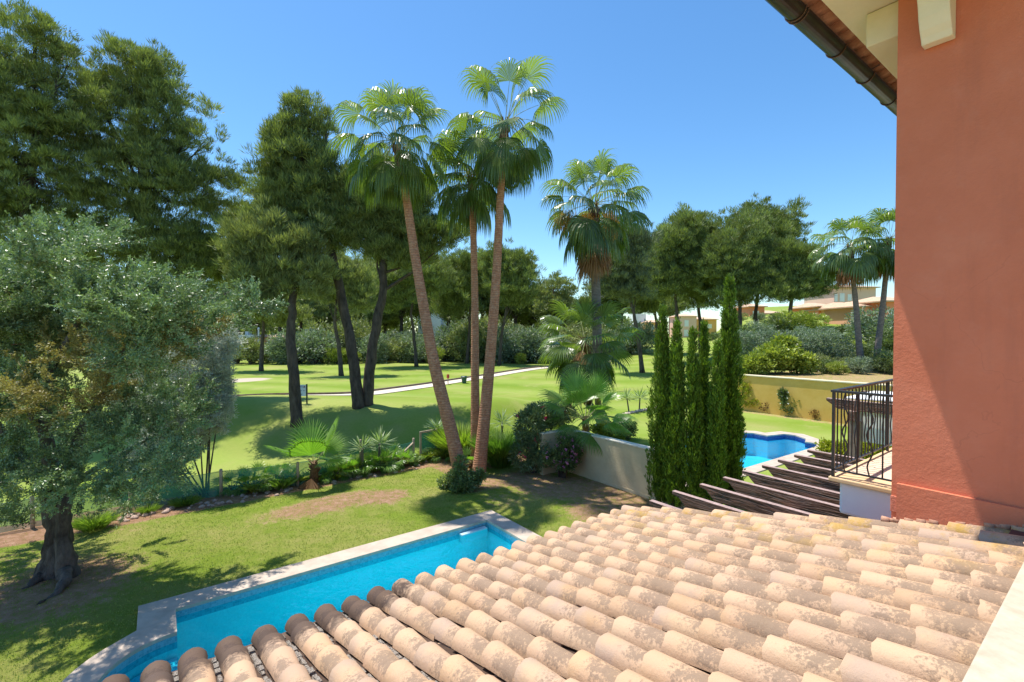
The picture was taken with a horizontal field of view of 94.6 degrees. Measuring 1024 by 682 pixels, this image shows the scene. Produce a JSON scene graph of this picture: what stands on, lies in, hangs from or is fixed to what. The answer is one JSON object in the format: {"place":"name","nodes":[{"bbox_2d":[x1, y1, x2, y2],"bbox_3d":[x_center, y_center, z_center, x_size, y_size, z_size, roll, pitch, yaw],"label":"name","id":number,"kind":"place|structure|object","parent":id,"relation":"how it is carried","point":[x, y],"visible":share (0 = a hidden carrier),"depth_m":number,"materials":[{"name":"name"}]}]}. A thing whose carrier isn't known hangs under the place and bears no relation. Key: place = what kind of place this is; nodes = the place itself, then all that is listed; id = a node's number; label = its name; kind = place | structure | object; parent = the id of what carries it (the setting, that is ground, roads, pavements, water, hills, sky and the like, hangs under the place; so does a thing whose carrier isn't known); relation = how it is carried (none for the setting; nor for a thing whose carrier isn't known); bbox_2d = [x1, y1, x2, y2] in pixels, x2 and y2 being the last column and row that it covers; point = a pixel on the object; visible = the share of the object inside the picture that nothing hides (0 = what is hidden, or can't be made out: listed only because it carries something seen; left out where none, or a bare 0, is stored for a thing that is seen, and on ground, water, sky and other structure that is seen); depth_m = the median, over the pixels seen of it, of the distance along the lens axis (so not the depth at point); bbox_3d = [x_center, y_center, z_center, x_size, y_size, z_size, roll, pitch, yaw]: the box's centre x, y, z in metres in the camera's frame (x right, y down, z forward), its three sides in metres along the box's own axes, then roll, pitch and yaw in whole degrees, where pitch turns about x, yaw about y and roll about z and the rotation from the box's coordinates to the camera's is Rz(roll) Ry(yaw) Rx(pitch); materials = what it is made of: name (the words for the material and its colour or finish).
{"place":"outdoors","nodes":[
{"label":"outdoors","id":0,"kind":"place"},
{"bbox_2d":[319,367,547,394],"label":"cart path","id":1,"kind":"structure","parent":0,"point":[427,385],"depth_m":45.30,"materials":[{"name":"concrete"}]},
{"bbox_2d":[0,306,892,681],"bbox_3d":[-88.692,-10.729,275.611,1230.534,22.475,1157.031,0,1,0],"label":"ground","id":2,"kind":"structure","parent":0,"point":[258,426],"depth_m":14.09,"materials":[{"name":"green plant"}]},
{"bbox_2d":[0,0,105,436],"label":"pine tree","id":3,"kind":"object","parent":2,"relation":"on","point":[28,107],"visible":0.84,"depth_m":22.21,"materials":[{"name":"green plant"}]},
{"bbox_2d":[71,508,123,532],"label":"grass clump","id":4,"kind":"object","parent":2,"relation":"on","point":[103,520],"visible":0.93,"depth_m":12.09,"materials":[{"name":"green plant"}]},
{"bbox_2d":[1,28,253,392],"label":"pine tree","id":5,"kind":"object","parent":2,"relation":"on","point":[144,100],"visible":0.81,"depth_m":24.03,"materials":[{"name":"green plant"}]},
{"bbox_2d":[0,205,289,605],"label":"olive tree","id":6,"kind":"object","parent":2,"relation":"on","point":[86,320],"visible":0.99,"depth_m":8.76,"materials":[{"name":"green plant"}]},
{"bbox_2d":[102,316,247,488],"bbox_3d":[-11.039,1.904,15.183,4.686,6.013,3.011,0,1,0],"label":"silver olive","id":7,"kind":"object","parent":2,"relation":"on","point":[217,364],"visible":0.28,"depth_m":14.79,"materials":[{"name":"green plant"}]},
{"bbox_2d":[167,493,203,506],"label":"grass clump","id":8,"kind":"object","parent":2,"relation":"on","point":[186,501],"visible":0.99,"depth_m":13.91,"materials":[{"name":"green plant"}]},
{"bbox_2d":[0,438,414,532],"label":"hedge","id":9,"kind":"object","parent":2,"relation":"on","point":[213,484],"visible":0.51,"depth_m":14.69,"materials":[{"name":"green plant"}]},
{"bbox_2d":[176,193,254,381],"bbox_3d":[-16.244,-2.642,26.640,6.253,12.415,4.425,0,1,0],"label":"pine tree","id":10,"kind":"object","parent":2,"relation":"on","point":[237,201],"visible":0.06,"depth_m":26.18,"materials":[{"name":"green plant"}]},
{"bbox_2d":[230,333,268,363],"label":"shrub","id":11,"kind":"object","parent":2,"relation":"on","point":[252,357],"visible":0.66,"depth_m":76.55,"materials":[{"name":"green plant"}]},
{"bbox_2d":[209,281,313,370],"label":"pine tree","id":12,"kind":"object","parent":2,"relation":"on","point":[280,320],"visible":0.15,"depth_m":63.68,"materials":[{"name":"green plant"}]},
{"bbox_2d":[264,335,286,364],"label":"shrub","id":13,"kind":"object","parent":2,"relation":"on","point":[275,354],"visible":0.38,"depth_m":75.76,"materials":[{"name":"green plant"}]},
{"bbox_2d":[207,193,351,427],"bbox_3d":[-10.652,-1.307,21.810,5.975,11.006,3.912,0,1,0],"label":"pine tree","id":14,"kind":"object","parent":2,"relation":"on","point":[258,246],"visible":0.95,"depth_m":21.39,"materials":[{"name":"green plant"}]},
{"bbox_2d":[264,476,296,490],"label":"spiky plant","id":15,"kind":"object","parent":2,"relation":"on","point":[283,484],"visible":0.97,"depth_m":15.24,"materials":[{"name":"green plant"}]},
{"bbox_2d":[264,329,324,363],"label":"shrub","id":16,"kind":"object","parent":2,"relation":"on","point":[278,336],"visible":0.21,"depth_m":75.88,"materials":[{"name":"green plant"}]},
{"bbox_2d":[235,84,364,409],"bbox_3d":[-10.573,-4.498,23.347,6.502,16.234,4.419,0,1,0],"label":"pine tree","id":17,"kind":"object","parent":2,"relation":"on","point":[286,180],"visible":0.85,"depth_m":22.80,"materials":[{"name":"green plant"}]},
{"bbox_2d":[62,510,540,681],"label":"swimming pool","id":18,"kind":"structure","parent":2,"relation":"in","point":[172,630],"depth_m":9.81,"materials":[{"name":"liquid"}]},
{"bbox_2d":[263,417,351,489],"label":"fan palm","id":19,"kind":"object","parent":2,"relation":"on","point":[325,441],"visible":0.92,"depth_m":15.67,"materials":[{"name":"green plant"}]},
{"bbox_2d":[281,325,343,363],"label":"shrub","id":20,"kind":"object","parent":2,"relation":"on","point":[316,354],"visible":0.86,"depth_m":76.33,"materials":[{"name":"green plant"}]},
{"bbox_2d":[0,315,633,352],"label":"distant wood","id":21,"kind":"object","parent":2,"relation":"on","point":[407,326],"visible":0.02,"depth_m":122.36,"materials":[{"name":"green plant"}]},
{"bbox_2d":[297,294,340,330],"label":"pine tree","id":22,"kind":"object","parent":2,"relation":"on","point":[324,311],"visible":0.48,"depth_m":91.90,"materials":[{"name":"green plant"}]},
{"bbox_2d":[298,315,357,361],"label":"shrub","id":23,"kind":"object","parent":2,"relation":"on","point":[326,326],"visible":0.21,"depth_m":82.21,"materials":[{"name":"green plant"}]},
{"bbox_2d":[323,347,346,363],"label":"shrub","id":24,"kind":"object","parent":2,"relation":"on","point":[333,354],"visible":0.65,"depth_m":75.50,"materials":[{"name":"green plant"}]},
{"bbox_2d":[297,248,378,375],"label":"pine tree","id":25,"kind":"object","parent":2,"relation":"on","point":[361,287],"visible":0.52,"depth_m":57.04,"materials":[{"name":"green plant"}]},
{"bbox_2d":[332,313,382,360],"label":"shrub","id":26,"kind":"object","parent":2,"relation":"on","point":[358,328],"visible":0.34,"depth_m":80.54,"materials":[{"name":"green plant"}]},
{"bbox_2d":[347,435,377,466],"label":"yucca","id":27,"kind":"object","parent":2,"relation":"on","point":[363,443],"visible":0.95,"depth_m":17.02,"materials":[{"name":"green plant"}]},
{"bbox_2d":[356,333,392,362],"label":"shrub","id":28,"kind":"object","parent":2,"relation":"on","point":[381,346],"visible":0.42,"depth_m":77.90,"materials":[{"name":"green plant"}]},
{"bbox_2d":[367,426,396,460],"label":"yucca","id":29,"kind":"object","parent":2,"relation":"on","point":[378,436],"visible":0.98,"depth_m":17.47,"materials":[{"name":"green plant"}]},
{"bbox_2d":[363,449,400,475],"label":"shrub","id":30,"kind":"object","parent":2,"relation":"on","point":[389,466],"visible":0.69,"depth_m":17.18,"materials":[{"name":"green plant"}]},
{"bbox_2d":[312,141,468,406],"bbox_3d":[-5.916,-3.247,23.630,8.228,13.627,4.130,0,1,0],"label":"pine tree","id":31,"kind":"object","parent":2,"relation":"on","point":[380,231],"visible":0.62,"depth_m":23.27,"materials":[{"name":"green plant"}]},
{"bbox_2d":[237,365,548,395],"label":"path kerb","id":32,"kind":"structure","parent":2,"relation":"on","point":[317,393],"depth_m":41.69,"materials":[{"name":"concrete"}]},
{"bbox_2d":[324,78,466,477],"bbox_3d":[-3.765,-1.675,15.590,4.678,13.610,3.713,0,1,19],"label":"fan palm","id":33,"kind":"object","parent":2,"relation":"on","point":[404,185],"visible":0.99,"depth_m":15.40,"materials":[{"name":"green plant"}]},
{"bbox_2d":[378,288,418,337],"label":"pine tree","id":34,"kind":"object","parent":2,"relation":"on","point":[402,312],"visible":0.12,"depth_m":94.43,"materials":[{"name":"green plant"}]},
{"bbox_2d":[383,335,421,362],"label":"shrub","id":35,"kind":"object","parent":2,"relation":"on","point":[395,346],"visible":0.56,"depth_m":79.30,"materials":[{"name":"green plant"}]},
{"bbox_2d":[349,251,469,366],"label":"pine tree","id":36,"kind":"object","parent":2,"relation":"on","point":[437,277],"visible":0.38,"depth_m":69.88,"materials":[{"name":"green plant"}]},
{"bbox_2d":[397,333,443,362],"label":"shrub","id":37,"kind":"object","parent":2,"relation":"on","point":[420,345],"visible":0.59,"depth_m":78.77,"materials":[{"name":"green plant"}]},
{"bbox_2d":[419,429,437,454],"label":"garden gate","id":38,"kind":"structure","parent":2,"relation":"on","point":[422,440],"depth_m":18.86,"materials":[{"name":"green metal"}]},
{"bbox_2d":[414,267,467,333],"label":"pine tree","id":39,"kind":"object","parent":2,"relation":"on","point":[445,315],"visible":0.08,"depth_m":93.32,"materials":[{"name":"green plant"}]},
{"bbox_2d":[434,330,458,361],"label":"shrub","id":40,"kind":"object","parent":2,"relation":"on","point":[444,358],"visible":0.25,"depth_m":83.28,"materials":[{"name":"green plant"}]},
{"bbox_2d":[426,238,488,363],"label":"pine tree","id":41,"kind":"object","parent":2,"relation":"on","point":[453,304],"visible":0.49,"depth_m":76.12,"materials":[{"name":"green plant"}]},
{"bbox_2d":[435,316,486,361],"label":"shrub","id":42,"kind":"object","parent":2,"relation":"on","point":[444,328],"visible":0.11,"depth_m":83.38,"materials":[{"name":"green plant"}]},
{"bbox_2d":[436,454,488,493],"bbox_3d":[-1.616,4.312,15.262,1.739,1.348,1.082,0,1,0],"label":"ivy bush","id":43,"kind":"object","parent":2,"relation":"on","point":[467,481],"visible":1,"depth_m":15.22,"materials":[{"name":"green plant"}]},
{"bbox_2d":[424,420,504,458],"bbox_3d":[-1.968,4.023,19.263,3.475,1.483,3.471,0,1,0],"label":"grass clump","id":44,"kind":"object","parent":2,"relation":"on","point":[439,439],"visible":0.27,"depth_m":18.70,"materials":[{"name":"green plant"}]},
{"bbox_2d":[438,324,496,361],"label":"shrub","id":45,"kind":"object","parent":2,"relation":"on","point":[450,341],"visible":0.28,"depth_m":80.73,"materials":[{"name":"green plant"}]},
{"bbox_2d":[422,111,513,460],"bbox_3d":[-1.494,-1.579,17.983,3.944,13.262,3.756,0,1,0],"label":"fan palm","id":46,"kind":"object","parent":2,"relation":"on","point":[471,204],"visible":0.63,"depth_m":17.62,"materials":[{"name":"green plant"}]},
{"bbox_2d":[463,288,489,320],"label":"pine tree","id":47,"kind":"object","parent":2,"relation":"on","point":[483,302],"visible":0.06,"depth_m":93.01,"materials":[{"name":"green plant"}]},
{"bbox_2d":[447,311,519,362],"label":"shrub","id":48,"kind":"object","parent":2,"relation":"on","point":[461,330],"visible":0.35,"depth_m":81.29,"materials":[{"name":"green plant"}]},
{"bbox_2d":[464,426,524,467],"bbox_3d":[-0.437,4.063,18.026,2.904,1.446,2.951,0,1,0],"label":"grass clump","id":49,"kind":"object","parent":2,"relation":"on","point":[500,443],"visible":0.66,"depth_m":17.56,"materials":[{"name":"green plant"}]},
{"bbox_2d":[445,54,568,471],"bbox_3d":[-0.114,-2.404,16.951,4.398,14.989,4.536,0,1,0],"label":"fan palm","id":50,"kind":"object","parent":2,"relation":"on","point":[503,163],"visible":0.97,"depth_m":16.49,"materials":[{"name":"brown plant"}]},
{"bbox_2d":[482,323,539,362],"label":"shrub","id":51,"kind":"object","parent":2,"relation":"on","point":[508,336],"visible":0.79,"depth_m":79.64,"materials":[{"name":"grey plant"}]},
{"bbox_2d":[477,238,547,364],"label":"pine tree","id":52,"kind":"object","parent":2,"relation":"on","point":[519,274],"visible":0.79,"depth_m":72.06,"materials":[{"name":"green plant"}]},
{"bbox_2d":[486,293,540,331],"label":"pine tree","id":53,"kind":"object","parent":2,"relation":"on","point":[517,314],"visible":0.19,"depth_m":94.03,"materials":[{"name":"green plant"}]},
{"bbox_2d":[506,400,578,473],"bbox_3d":[1.235,3.550,18.027,3.602,2.757,2.026,-1,1,-44],"label":"oleander","id":54,"kind":"object","parent":2,"relation":"on","point":[532,416],"visible":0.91,"depth_m":17.17,"materials":[{"name":"green plant"}]},
{"bbox_2d":[518,324,571,362],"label":"shrub","id":55,"kind":"object","parent":2,"relation":"on","point":[534,334],"visible":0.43,"depth_m":79.60,"materials":[{"name":"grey plant"}]},
{"bbox_2d":[527,270,579,325],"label":"pine tree","id":56,"kind":"object","parent":2,"relation":"on","point":[547,293],"visible":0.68,"depth_m":91.92,"materials":[{"name":"green plant"}]},
{"bbox_2d":[102,0,1023,681],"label":"villa","id":57,"kind":"object","parent":2,"relation":"on","point":[912,570],"visible":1,"depth_m":3.75,"materials":[{"name":"ceramic"}]},
{"bbox_2d":[541,432,584,477],"bbox_3d":[1.762,4.033,16.478,1.558,1.699,1.116,0,1,0],"label":"flowering bush","id":58,"kind":"object","parent":2,"relation":"on","point":[564,458],"visible":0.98,"depth_m":16.31,"materials":[{"name":"green plant"}]},
{"bbox_2d":[537,364,641,456],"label":"fan palm","id":59,"kind":"object","parent":2,"relation":"on","point":[595,386],"visible":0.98,"depth_m":17.04,"materials":[{"name":"green plant"}]},
{"bbox_2d":[559,321,621,357],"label":"shrub","id":60,"kind":"object","parent":2,"relation":"on","point":[574,331],"visible":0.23,"depth_m":83.86,"materials":[{"name":"green plant"}]},
{"bbox_2d":[536,295,648,405],"bbox_3d":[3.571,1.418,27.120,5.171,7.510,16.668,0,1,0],"label":"fan palm","id":61,"kind":"object","parent":2,"relation":"on","point":[586,356],"visible":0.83,"depth_m":20.81,"materials":[{"name":"green plant"}]},
{"bbox_2d":[539,148,653,404],"bbox_3d":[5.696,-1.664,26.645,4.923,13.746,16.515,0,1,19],"label":"fan palm","id":62,"kind":"object","parent":2,"relation":"on","point":[592,240],"visible":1,"depth_m":20.22,"materials":[{"name":"green plant"}]},
{"bbox_2d":[540,427,664,502],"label":"garden wall","id":63,"kind":"structure","parent":2,"relation":"on","point":[620,464],"depth_m":15.63,"materials":[{"name":"painted plaster"}]},
{"bbox_2d":[589,420,627,440],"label":"flowering bush","id":64,"kind":"object","parent":2,"relation":"on","point":[597,428],"visible":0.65,"depth_m":20.50,"materials":[{"name":"green plant"}]},
{"bbox_2d":[587,281,635,347],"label":"pine tree","id":65,"kind":"object","parent":2,"relation":"on","point":[612,299],"visible":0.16,"depth_m":94.31,"materials":[{"name":"green plant"}]},
{"bbox_2d":[582,213,664,372],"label":"pine tree","id":66,"kind":"object","parent":2,"relation":"on","point":[629,279],"visible":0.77,"depth_m":54.88,"materials":[{"name":"green plant"}]},
{"bbox_2d":[613,319,654,354],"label":"shrub","id":67,"kind":"object","parent":2,"relation":"on","point":[646,340],"visible":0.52,"depth_m":86.11,"materials":[{"name":"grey plant"}]},
{"bbox_2d":[621,232,674,350],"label":"pine tree","id":68,"kind":"object","parent":2,"relation":"on","point":[647,306],"visible":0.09,"depth_m":83.62,"materials":[{"name":"green plant"}]},
{"bbox_2d":[644,303,670,501],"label":"cypress","id":69,"kind":"object","parent":2,"relation":"on","point":[659,379],"visible":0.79,"depth_m":13.60,"materials":[{"name":"green plant"}]},
{"bbox_2d":[660,315,687,507],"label":"cypress","id":70,"kind":"object","parent":2,"relation":"on","point":[672,433],"visible":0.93,"depth_m":13.29,"materials":[{"name":"green plant"}]},
{"bbox_2d":[662,296,692,336],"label":"pine tree","id":71,"kind":"object","parent":2,"relation":"on","point":[670,310],"visible":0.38,"depth_m":180.87,"materials":[{"name":"green plant"}]},
{"bbox_2d":[644,202,713,349],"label":"pine tree","id":72,"kind":"object","parent":2,"relation":"on","point":[674,251],"visible":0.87,"depth_m":67.73,"materials":[{"name":"green plant"}]},
{"bbox_2d":[658,208,725,358],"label":"pine tree","id":73,"kind":"object","parent":2,"relation":"on","point":[694,300],"visible":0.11,"depth_m":72.62,"materials":[{"name":"green plant"}]},
{"bbox_2d":[668,314,718,337],"bbox_3d":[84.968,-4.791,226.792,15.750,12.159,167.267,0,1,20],"label":"house","id":74,"kind":"structure","parent":2,"relation":"on","point":[687,320],"depth_m":150.00,"materials":[{"name":"white paint"}]},
{"bbox_2d":[679,324,708,505],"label":"cypress","id":75,"kind":"object","parent":2,"relation":"on","point":[695,474],"visible":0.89,"depth_m":13.01,"materials":[{"name":"green plant"}]},
{"bbox_2d":[697,318,711,497],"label":"cypress","id":76,"kind":"object","parent":2,"relation":"on","point":[704,350],"visible":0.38,"depth_m":13.38,"materials":[{"name":"green plant"}]},
{"bbox_2d":[702,338,730,503],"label":"cypress","id":77,"kind":"object","parent":2,"relation":"on","point":[716,455],"visible":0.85,"depth_m":12.81,"materials":[{"name":"green plant"}]},
{"bbox_2d":[718,273,748,506],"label":"cypress","id":78,"kind":"object","parent":2,"relation":"on","point":[733,374],"visible":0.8,"depth_m":13.50,"materials":[{"name":"green plant"}]},
{"bbox_2d":[692,206,792,326],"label":"pine tree","id":79,"kind":"object","parent":2,"relation":"on","point":[736,254],"visible":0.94,"depth_m":64.19,"materials":[{"name":"green plant"}]},
{"bbox_2d":[739,373,759,407],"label":"shrub","id":80,"kind":"object","parent":2,"relation":"on","point":[746,389],"visible":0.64,"depth_m":30.68,"materials":[{"name":"green plant"}]},
{"bbox_2d":[685,430,819,485],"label":"swimming pool","id":81,"kind":"structure","parent":2,"relation":"in","point":[769,448],"depth_m":23.39,"materials":[{"name":"liquid"}]},
{"bbox_2d":[733,304,775,316],"bbox_3d":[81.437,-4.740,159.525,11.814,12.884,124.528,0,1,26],"label":"house","id":82,"kind":"structure","parent":2,"relation":"on","point":[748,309],"depth_m":105.47,"materials":[{"name":"paint"}]},
{"bbox_2d":[649,449,864,518],"bbox_3d":[5.232,3.697,7.673,5.700,2.540,3.173,-1,1,-37],"label":"pergola","id":83,"kind":"object","parent":2,"relation":"on","point":[807,488],"visible":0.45,"depth_m":7.78,"materials":[{"name":"brown wood"}]},
{"bbox_2d":[710,191,815,322],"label":"pine tree","id":84,"kind":"object","parent":2,"relation":"on","point":[783,223],"visible":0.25,"depth_m":67.68,"materials":[{"name":"green plant"}]},
{"bbox_2d":[736,331,821,374],"bbox_3d":[18.477,1.002,33.439,6.325,3.449,3.570,0,1,0],"label":"shrub","id":85,"kind":"object","parent":2,"relation":"on","point":[787,353],"visible":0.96,"depth_m":32.60,"materials":[{"name":"green plant"}]},
{"bbox_2d":[761,314,806,333],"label":"shrub","id":86,"kind":"object","parent":2,"relation":"on","point":[772,320],"visible":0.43,"depth_m":54.75,"materials":[{"name":"green plant"}]},
{"bbox_2d":[777,387,799,415],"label":"rose bush","id":87,"kind":"object","parent":2,"relation":"on","point":[784,397],"visible":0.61,"depth_m":28.80,"materials":[{"name":"green plant"}]},
{"bbox_2d":[752,235,839,318],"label":"pine tree","id":88,"kind":"object","parent":2,"relation":"on","point":[796,277],"visible":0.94,"depth_m":62.18,"materials":[{"name":"green plant"}]},
{"bbox_2d":[737,329,855,369],"bbox_3d":[21.837,0.853,37.885,10.996,3.899,3.657,0,1,0],"label":"clipped hedge","id":89,"kind":"object","parent":2,"relation":"on","point":[826,340],"visible":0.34,"depth_m":37.15,"materials":[{"name":"green plant"}]},
{"bbox_2d":[769,309,832,332],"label":"shrub","id":90,"kind":"object","parent":2,"relation":"on","point":[811,323],"visible":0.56,"depth_m":54.05,"materials":[{"name":"green plant"}]},
{"bbox_2d":[738,374,892,423],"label":"retaining wall","id":91,"kind":"structure","parent":2,"relation":"on","point":[811,394],"depth_m":28.34,"materials":[{"name":"yellow paint"}]},
{"bbox_2d":[787,285,880,315],"bbox_3d":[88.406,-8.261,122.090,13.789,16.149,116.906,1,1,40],"label":"house","id":92,"kind":"structure","parent":2,"relation":"on","point":[815,304],"depth_m":87.85,"materials":[{"name":"white paint"}]},
{"bbox_2d":[824,361,851,374],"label":"shrub","id":93,"kind":"object","parent":2,"relation":"on","point":[837,368],"visible":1,"depth_m":32.48,"materials":[{"name":"green plant"}]},
{"bbox_2d":[805,214,894,359],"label":"fan palm","id":94,"kind":"object","parent":2,"relation":"on","point":[849,269],"visible":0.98,"depth_m":35.33,"materials":[{"name":"green plant"}]},
{"bbox_2d":[812,437,891,458],"bbox_3d":[11.660,3.882,15.156,4.217,2.053,2.453,-1,1,-40],"label":"shrub","id":95,"kind":"object","parent":2,"relation":"on","point":[824,445],"visible":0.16,"depth_m":14.42,"materials":[{"name":"green plant"}]},
{"bbox_2d":[818,297,893,324],"bbox_3d":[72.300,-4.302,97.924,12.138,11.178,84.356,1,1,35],"label":"house","id":96,"kind":"structure","parent":2,"relation":"on","point":[836,313],"depth_m":68.68,"materials":[{"name":"paint"}]},
{"bbox_2d":[842,355,872,374],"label":"shrub","id":97,"kind":"object","parent":2,"relation":"on","point":[857,366],"visible":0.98,"depth_m":32.98,"materials":[{"name":"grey plant"}]},
{"bbox_2d":[826,391,892,456],"bbox_3d":[10.935,3.133,11.726,3.100,3.525,4.550,-1,1,-37],"label":"gazebo","id":98,"kind":"object","parent":2,"relation":"on","point":[829,400],"visible":0.24,"depth_m":12.09,"materials":[{"name":"white fabric"}]},
{"bbox_2d":[843,305,893,345],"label":"shrub","id":99,"kind":"object","parent":2,"relation":"on","point":[868,324],"visible":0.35,"depth_m":45.20,"materials":[{"name":"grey plant"}]},
{"bbox_2d":[849,207,894,370],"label":"fan palm","id":100,"kind":"object","parent":2,"relation":"on","point":[888,259],"visible":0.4,"depth_m":35.73,"materials":[{"name":"green plant"}]},
{"bbox_2d":[865,328,893,353],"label":"shrub","id":101,"kind":"object","parent":2,"relation":"on","point":[888,339],"visible":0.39,"depth_m":39.60,"materials":[{"name":"green plant"}]},
{"bbox_2d":[872,351,892,374],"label":"shrub","id":102,"kind":"object","parent":2,"relation":"on","point":[885,362],"visible":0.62,"depth_m":32.93,"materials":[{"name":"green plant"}]},
{"bbox_2d":[0,0,896,333],"label":"sky","id":103,"kind":"structure","parent":0,"point":[716,103],"materials":[{"name":"blue"}]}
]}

